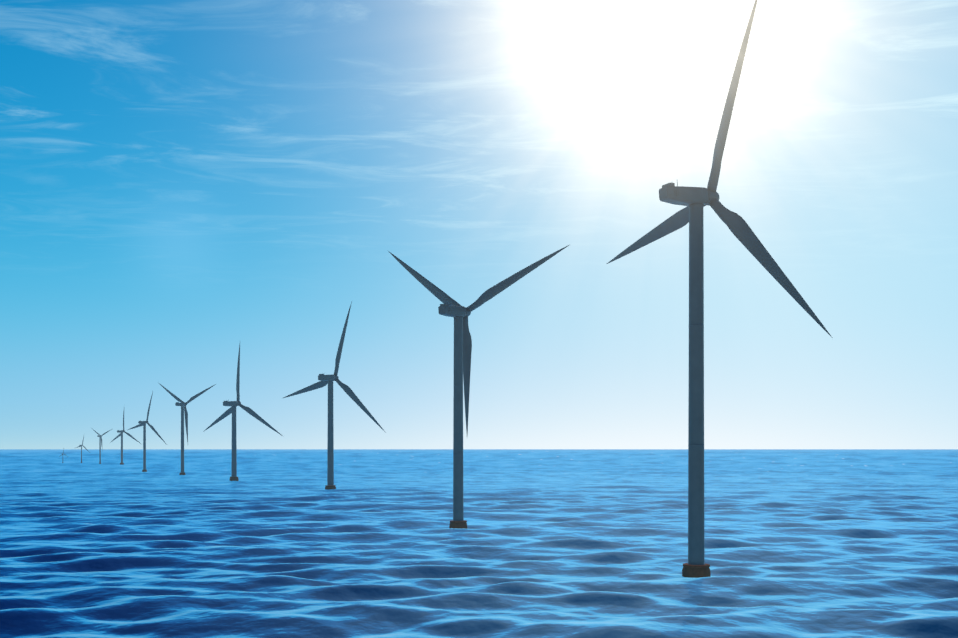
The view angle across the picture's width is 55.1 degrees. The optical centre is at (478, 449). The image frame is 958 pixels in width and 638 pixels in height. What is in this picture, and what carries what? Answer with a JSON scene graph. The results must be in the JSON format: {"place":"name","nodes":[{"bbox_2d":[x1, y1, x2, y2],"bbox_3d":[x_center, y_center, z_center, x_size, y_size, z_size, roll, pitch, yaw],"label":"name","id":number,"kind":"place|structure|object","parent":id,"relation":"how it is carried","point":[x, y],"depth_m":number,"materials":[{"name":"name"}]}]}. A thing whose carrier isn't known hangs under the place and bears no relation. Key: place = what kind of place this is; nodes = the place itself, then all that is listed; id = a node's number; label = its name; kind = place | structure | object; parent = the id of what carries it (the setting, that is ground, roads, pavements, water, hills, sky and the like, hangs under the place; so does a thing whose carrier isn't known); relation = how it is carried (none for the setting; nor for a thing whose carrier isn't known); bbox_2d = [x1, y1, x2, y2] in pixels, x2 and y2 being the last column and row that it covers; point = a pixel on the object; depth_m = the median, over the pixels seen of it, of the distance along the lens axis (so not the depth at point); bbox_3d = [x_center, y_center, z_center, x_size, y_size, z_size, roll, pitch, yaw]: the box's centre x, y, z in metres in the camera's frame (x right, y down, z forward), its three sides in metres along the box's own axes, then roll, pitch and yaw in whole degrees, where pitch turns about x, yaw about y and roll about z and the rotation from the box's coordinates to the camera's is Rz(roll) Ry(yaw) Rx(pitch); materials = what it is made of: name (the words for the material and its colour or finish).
{"place":"outdoors","nodes":[
{"label":"outdoors","id":0,"kind":"place"},
{"bbox_2d":[0,449,957,637],"bbox_3d":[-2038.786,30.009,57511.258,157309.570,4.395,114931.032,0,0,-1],"label":"sea water","id":1,"kind":"structure","parent":0,"point":[593,543],"depth_m":287.76,"materials":[{"name":"blue liquid"}]},
{"bbox_2d":[76,437,89,462],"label":"wind turbine","id":2,"kind":"object","parent":1,"relation":"in","point":[81,449],"depth_m":2016.57,"materials":[{"name":"paint"}]},
{"bbox_2d":[94,429,111,463],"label":"wind turbine","id":3,"kind":"object","parent":1,"relation":"in","point":[100,439],"depth_m":1904.90,"materials":[{"name":"paint"}]},
{"bbox_2d":[110,412,140,464],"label":"wind turbine","id":4,"kind":"object","parent":1,"relation":"in","point":[121,435],"depth_m":1804.75,"materials":[{"name":"paint"}]},
{"bbox_2d":[128,392,163,471],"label":"wind turbine","id":5,"kind":"object","parent":1,"relation":"in","point":[142,423],"depth_m":1224.94,"materials":[{"name":"paint"}]},
{"bbox_2d":[159,383,215,474],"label":"wind turbine","id":6,"kind":"object","parent":1,"relation":"in","point":[182,404],"depth_m":1062.05,"materials":[{"name":"paint"}]},
{"bbox_2d":[203,345,280,480],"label":"wind turbine","id":7,"kind":"object","parent":1,"relation":"in","point":[232,410],"depth_m":879.71,"materials":[{"name":"paint"}]},
{"bbox_2d":[284,302,384,489],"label":"wind turbine","id":8,"kind":"object","parent":1,"relation":"in","point":[325,380],"depth_m":673.30,"materials":[{"name":"paint"}]},
{"bbox_2d":[388,245,568,528],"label":"wind turbine","id":9,"kind":"object","parent":1,"relation":"in","point":[455,310],"depth_m":346.72,"materials":[{"name":"paint"}]},
{"bbox_2d":[607,0,831,577],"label":"wind turbine","id":10,"kind":"object","parent":1,"relation":"in","point":[695,200],"depth_m":215.85,"materials":[{"name":"paint"}]},
{"bbox_2d":[0,0,957,448],"label":"sky","id":11,"kind":"structure","parent":0,"point":[184,184],"materials":[{"name":"blue"}]}
]}

